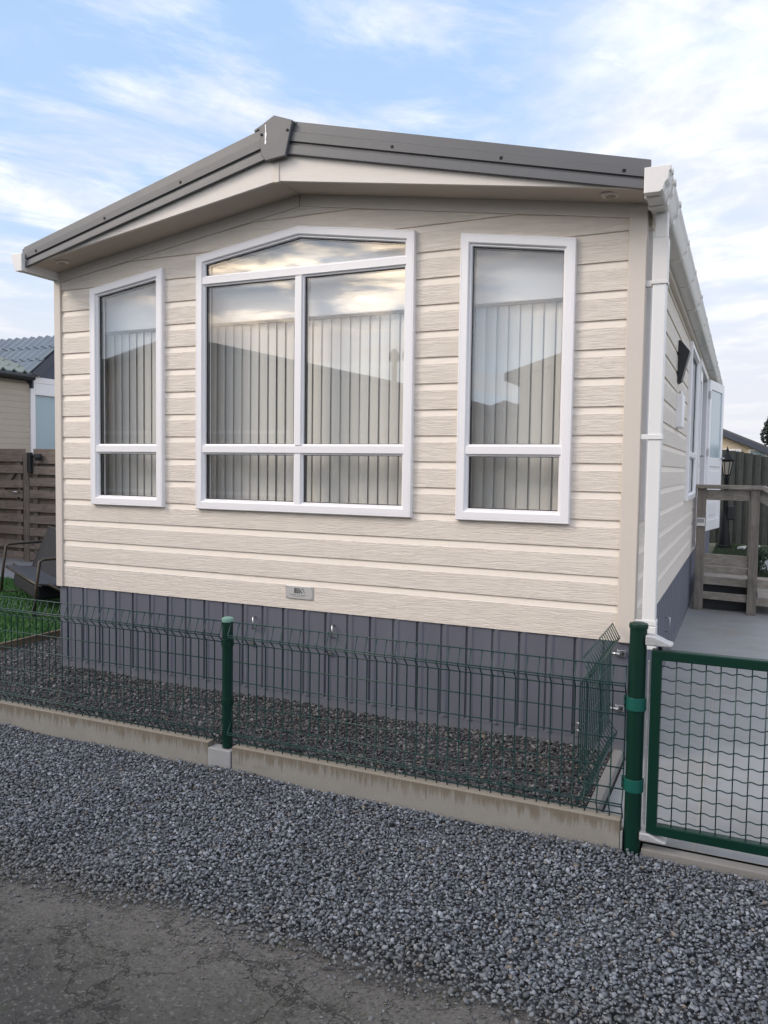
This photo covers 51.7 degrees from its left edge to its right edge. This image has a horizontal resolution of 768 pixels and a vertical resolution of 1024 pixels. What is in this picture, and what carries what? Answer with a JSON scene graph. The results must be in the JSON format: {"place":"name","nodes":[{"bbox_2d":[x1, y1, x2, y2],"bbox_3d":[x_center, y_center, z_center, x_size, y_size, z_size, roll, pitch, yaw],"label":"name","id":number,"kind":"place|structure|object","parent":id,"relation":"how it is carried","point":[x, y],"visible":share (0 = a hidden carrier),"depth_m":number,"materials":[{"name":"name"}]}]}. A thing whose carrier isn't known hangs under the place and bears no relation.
{"place":"outdoors","nodes":[
{"label":"outdoors","id":0,"kind":"place"},
{"bbox_2d":[0,558,32,577],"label":"patio","id":1,"kind":"structure","parent":0,"point":[8,572],"depth_m":11.31,"materials":[{"name":"concrete"}]},
{"bbox_2d":[0,449,25,559],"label":"wooden fence","id":2,"kind":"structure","parent":1,"relation":"on","point":[11,500],"depth_m":11.74,"materials":[{"name":"brown wood"}]},
{"bbox_2d":[23,449,55,561],"bbox_3d":[-4.331,-0.064,11.233,2.050,1.654,0.090,2,4,24],"label":"wooden fence","id":3,"kind":"object","parent":1,"relation":"on","point":[39,499],"visible":0.34,"depth_m":11.52,"materials":[{"name":"brown wood"}]},
{"bbox_2d":[27,452,41,472],"bbox_3d":[-5.048,-0.709,11.418,0.285,0.300,0.110,2,4,24],"label":"fence light","id":4,"kind":"object","parent":3,"relation":"attached to","point":[37,457],"visible":1,"depth_m":11.46,"materials":[{"name":"black plastic"}]},
{"bbox_2d":[0,576,60,642],"bbox_3d":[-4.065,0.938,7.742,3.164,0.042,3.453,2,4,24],"label":"lawn","id":5,"kind":"structure","parent":0,"point":[8,582],"depth_m":7.51,"materials":[{"name":"green plant"}]},
{"bbox_2d":[0,526,59,616],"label":"garden chair","id":6,"kind":"object","parent":5,"relation":"on","point":[36,579],"visible":0.68,"depth_m":8.29,"materials":[{"name":"grey metal"}]},
{"bbox_2d":[4,638,60,661],"bbox_3d":[-0.435,0.868,11.005,0.800,0.001,10.880,2,4,24],"label":"gravel strip","id":7,"kind":"object","parent":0,"point":[59,653],"depth_m":6.29,"materials":[{"name":"grey gravel"}]},
{"bbox_2d":[0,859,558,1023],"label":"road","id":8,"kind":"structure","parent":0,"point":[56,979],"depth_m":2.45,"materials":[{"name":"grey asphalt"}]},
{"bbox_2d":[0,723,767,1023],"bbox_3d":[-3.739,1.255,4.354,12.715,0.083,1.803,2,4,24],"label":"gravel","id":9,"kind":"structure","parent":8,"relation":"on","point":[511,952],"depth_m":2.97,"materials":[{"name":"grey gravel"}]},
{"bbox_2d":[0,636,609,808],"bbox_3d":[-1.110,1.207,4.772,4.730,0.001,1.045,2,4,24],"label":"gravel yard","id":10,"kind":"structure","parent":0,"point":[453,779],"depth_m":4.38,"materials":[{"name":"grey gravel"}]},
{"bbox_2d":[11,115,724,758],"bbox_3d":[1.723,-0.742,9.590,4.310,3.515,11.125,2,4,24],"label":"static caravan","id":11,"kind":"object","parent":10,"relation":"on","point":[435,239],"visible":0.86,"depth_m":4.65,"materials":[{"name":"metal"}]},
{"bbox_2d":[89,267,165,506],"bbox_3d":[-1.743,-0.833,5.413,0.633,1.581,0.079,2,4,24],"label":"front window","id":12,"kind":"structure","parent":11,"relation":"in","point":[97,295],"depth_m":5.43,"materials":[{"name":"white plastic"}]},
{"bbox_2d":[105,329,155,495],"bbox_3d":[-1.662,-0.601,5.579,0.750,1.405,0.040,2,4,24],"label":"vertical blind","id":13,"kind":"object","parent":11,"relation":"attached to","point":[118,414],"visible":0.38,"depth_m":5.63,"materials":[{"name":"fabric"}]},
{"bbox_2d":[196,225,416,517],"bbox_3d":[-0.514,-0.862,4.853,1.522,1.736,0.079,2,4,24],"label":"front window","id":14,"kind":"structure","parent":11,"relation":"in","point":[300,449],"depth_m":4.82,"materials":[{"name":"white plastic"}]},
{"bbox_2d":[211,310,403,504],"bbox_3d":[-0.437,-0.553,5.025,1.660,1.405,0.040,2,4,24],"label":"vertical blind","id":15,"kind":"object","parent":11,"relation":"attached to","point":[357,366],"visible":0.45,"depth_m":5.01,"materials":[{"name":"fabric"}]},
{"bbox_2d":[455,233,577,524],"bbox_3d":[0.713,-0.736,4.302,0.633,1.581,0.079,2,4,24],"label":"front window","id":16,"kind":"structure","parent":11,"relation":"in","point":[470,242],"depth_m":4.29,"materials":[{"name":"white plastic"}]},
{"bbox_2d":[471,298,562,509],"bbox_3d":[0.783,-0.504,4.473,0.740,1.405,0.040,2,4,24],"label":"vertical blind","id":17,"kind":"object","parent":11,"relation":"attached to","point":[519,359],"visible":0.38,"depth_m":4.48,"materials":[{"name":"fabric"}]},
{"bbox_2d":[640,231,654,520],"bbox_3d":[1.437,-0.716,4.347,0.079,1.510,0.400,2,4,24],"label":"downspout","id":18,"kind":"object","parent":11,"relation":"in","point":[651,233],"depth_m":4.16,"materials":[{"name":"white plastic"}]},
{"bbox_2d":[683,341,699,500],"bbox_3d":[3.073,-0.869,7.950,0.079,1.480,1.280,2,4,24],"label":"side window","id":19,"kind":"structure","parent":11,"relation":"in","point":[694,360],"depth_m":8.11,"materials":[{"name":"white plastic"}]},
{"bbox_2d":[695,372,703,537],"bbox_3d":[3.658,-0.666,9.214,0.092,1.970,0.905,2,4,24],"label":"door","id":20,"kind":"structure","parent":11,"relation":"in","point":[699,455],"depth_m":9.51,"materials":[{"name":"white plastic"}]},
{"bbox_2d":[705,380,724,530],"bbox_3d":[4.528,-0.759,10.832,0.092,2.000,0.925,3,4,34],"label":"door","id":21,"kind":"structure","parent":11,"relation":"in","point":[715,412],"depth_m":10.82,"materials":[{"name":"white plastic"}]},
{"bbox_2d":[0,0,767,445],"label":"sky","id":22,"kind":"structure","parent":0,"point":[102,101],"materials":[{"name":"blue"}]},
{"bbox_2d":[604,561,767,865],"bbox_3d":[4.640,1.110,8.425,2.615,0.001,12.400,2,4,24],"label":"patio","id":23,"kind":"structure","parent":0,"point":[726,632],"depth_m":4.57,"materials":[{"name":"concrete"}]},
{"bbox_2d":[693,484,767,615],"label":"wooden steps","id":24,"kind":"structure","parent":23,"relation":"on","point":[729,582],"depth_m":8.60,"materials":[{"name":"brown wood"}]},
{"bbox_2d":[697,518,704,525],"bbox_3d":[3.465,0.108,8.667,0.083,0.090,0.040,2,4,24],"label":"outdoor socket","id":25,"kind":"object","parent":24,"relation":"attached to","point":[700,521],"visible":1,"depth_m":8.65,"materials":[{"name":"plastic"}]},
{"bbox_2d":[640,543,767,867],"bbox_3d":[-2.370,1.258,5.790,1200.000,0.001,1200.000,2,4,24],"label":"ground","id":26,"kind":"structure","parent":0,"point":[711,546],"depth_m":3.38,"materials":[{"name":"concrete"}]},
{"bbox_2d":[0,335,54,484],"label":"static caravan","id":27,"kind":"object","parent":26,"relation":"on","point":[27,394],"visible":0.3,"depth_m":13.42,"materials":[{"name":"white plastic"}]},
{"bbox_2d":[35,395,54,448],"bbox_3d":[-5.707,-0.866,14.057,0.020,2.300,1.230,2,4,24],"label":"window","id":28,"kind":"structure","parent":27,"relation":"in","point":[44,405],"depth_m":13.67,"materials":[{"name":"glass"}]},
{"bbox_2d":[0,629,60,649],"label":"timber edging","id":29,"kind":"object","parent":26,"relation":"on","point":[32,638],"depth_m":6.50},
{"bbox_2d":[0,699,213,767],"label":"concrete kerb","id":30,"kind":"structure","parent":26,"relation":"on","point":[172,745],"depth_m":4.33,"materials":[{"name":"beige concrete"}]},
{"bbox_2d":[0,596,221,740],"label":"fence","id":31,"kind":"object","parent":30,"relation":"on","point":[109,662],"visible":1,"depth_m":4.33,"materials":[{"name":"green metal"}]},
{"bbox_2d":[208,743,231,771],"bbox_3d":[-0.825,1.359,4.059,0.139,0.314,0.071,2,4,24],"label":"post shoe","id":32,"kind":"object","parent":26,"relation":"on","point":[219,755],"visible":0.34,"depth_m":4.02,"materials":[{"name":"concrete"}]},
{"bbox_2d":[221,616,233,747],"bbox_3d":[-0.798,0.864,4.027,0.068,0.668,0.062,0,3,-7],"label":"fence post","id":33,"kind":"object","parent":32,"relation":"on","point":[227,701],"visible":0.95,"depth_m":4.01,"materials":[{"name":"green metal"}]},
{"bbox_2d":[232,744,621,851],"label":"concrete kerb","id":34,"kind":"structure","parent":26,"relation":"on","point":[488,808],"depth_m":3.54,"materials":[{"name":"beige concrete"}]},
{"bbox_2d":[227,622,626,818],"bbox_3d":[0.095,0.902,3.602,1.928,0.633,0.040,2,4,24],"label":"fence","id":35,"kind":"object","parent":34,"relation":"on","point":[427,710],"visible":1,"depth_m":3.55,"materials":[{"name":"green metal"}]},
{"bbox_2d":[586,749,622,811],"bbox_3d":[1.044,1.366,3.760,0.047,0.188,0.940,2,4,24],"label":"concrete edging","id":36,"kind":"object","parent":26,"relation":"on","point":[617,761],"visible":0.37,"depth_m":3.80,"materials":[{"name":"grey concrete"}]},
{"bbox_2d":[576,623,619,804],"bbox_3d":[1.015,0.906,3.709,0.048,0.633,0.851,2,4,24],"label":"fence","id":37,"kind":"object","parent":36,"relation":"on","point":[591,672],"visible":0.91,"depth_m":3.65,"materials":[{"name":"green metal"}]},
{"bbox_2d":[621,621,648,855],"bbox_3d":[1.012,1.015,3.206,0.078,1.150,0.076,0,3,-13],"label":"fence post","id":38,"kind":"object","parent":26,"relation":"on","point":[635,698],"visible":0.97,"depth_m":3.17,"materials":[{"name":"green metal"}]},
{"bbox_2d":[610,705,623,711],"bbox_3d":[1.216,1.026,4.135,0.067,0.036,0.026,2,4,24],"label":"wall bracket","id":39,"kind":"object","parent":38,"relation":"attached to","point":[618,708],"depth_m":4.13,"materials":[{"name":"silver metal"}]},
{"bbox_2d":[612,650,625,656],"bbox_3d":[1.220,0.736,4.119,0.067,0.036,0.026,2,4,24],"label":"wall bracket","id":40,"kind":"object","parent":38,"relation":"attached to","point":[620,653],"depth_m":4.12,"materials":[{"name":"silver metal"}]},
{"bbox_2d":[620,826,623,853],"bbox_3d":[0.970,1.441,3.241,0.008,0.295,0.052,2,4,24],"label":"kerb end plate","id":41,"kind":"object","parent":38,"relation":"attached to","point":[621,837],"visible":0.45,"depth_m":3.21,"materials":[{"name":"concrete"}]},
{"bbox_2d":[639,633,767,856],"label":"gate","id":42,"kind":"structure","parent":38,"relation":"attached to","point":[654,831],"depth_m":3.11,"materials":[{"name":"green metal"}]},
{"bbox_2d":[641,843,767,882],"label":"edging stone","id":43,"kind":"object","parent":26,"relation":"on","point":[738,869],"visible":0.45,"depth_m":3.10,"materials":[{"name":"concrete"}]},
{"bbox_2d":[709,450,767,545],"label":"wooden fence","id":44,"kind":"object","parent":26,"relation":"on","point":[749,468],"visible":0.32,"depth_m":16.58,"materials":[{"name":"brown wood"}]},
{"bbox_2d":[722,429,767,473],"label":"static caravan","id":45,"kind":"object","parent":26,"relation":"on","point":[732,441],"visible":0.16,"depth_m":19.17,"materials":[{"name":"beige plastic"}]},
{"bbox_2d":[723,449,740,451],"bbox_3d":[8.507,-0.977,19.417,0.420,1.130,0.050,2,4,24],"label":"window","id":46,"kind":"structure","parent":45,"relation":"in","point":[737,450],"depth_m":19.34,"materials":[{"name":"white plastic"}]},
{"bbox_2d":[749,449,767,473],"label":"window","id":47,"kind":"structure","parent":45,"relation":"in","point":[756,452],"depth_m":19.15,"materials":[{"name":"white plastic"}]},
{"bbox_2d":[760,416,767,445],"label":"conifer","id":48,"kind":"object","parent":26,"relation":"on","point":[764,431],"visible":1,"depth_m":17.09,"materials":[{"name":"green plant"}]},
{"bbox_2d":[712,542,746,555],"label":"lawn","id":49,"kind":"structure","parent":0,"point":[727,551],"depth_m":15.18,"materials":[{"name":"green plant"}]},
{"label":"lawn base","id":50,"kind":"structure","parent":0,"visible":0},
{"bbox_2d":[717,446,734,548],"bbox_3d":[6.805,-0.284,15.728,0.300,2.030,0.260,2,4,24],"label":"lamp post","id":51,"kind":"object","parent":50,"relation":"on","point":[728,513],"visible":0.94,"depth_m":15.68,"materials":[{"name":"black metal"}]},
{"label":"lawn base","id":52,"kind":"structure","parent":0,"visible":0},
{"bbox_2d":[757,547,767,574],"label":"topiary bush","id":53,"kind":"object","parent":52,"relation":"on","point":[762,559],"visible":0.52,"depth_m":11.56,"materials":[{"name":"green plant"}]},
{"bbox_2d":[757,569,767,577],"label":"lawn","id":54,"kind":"structure","parent":52,"relation":"on","point":[763,575],"depth_m":11.60,"materials":[{"name":"green plant"}]}
]}

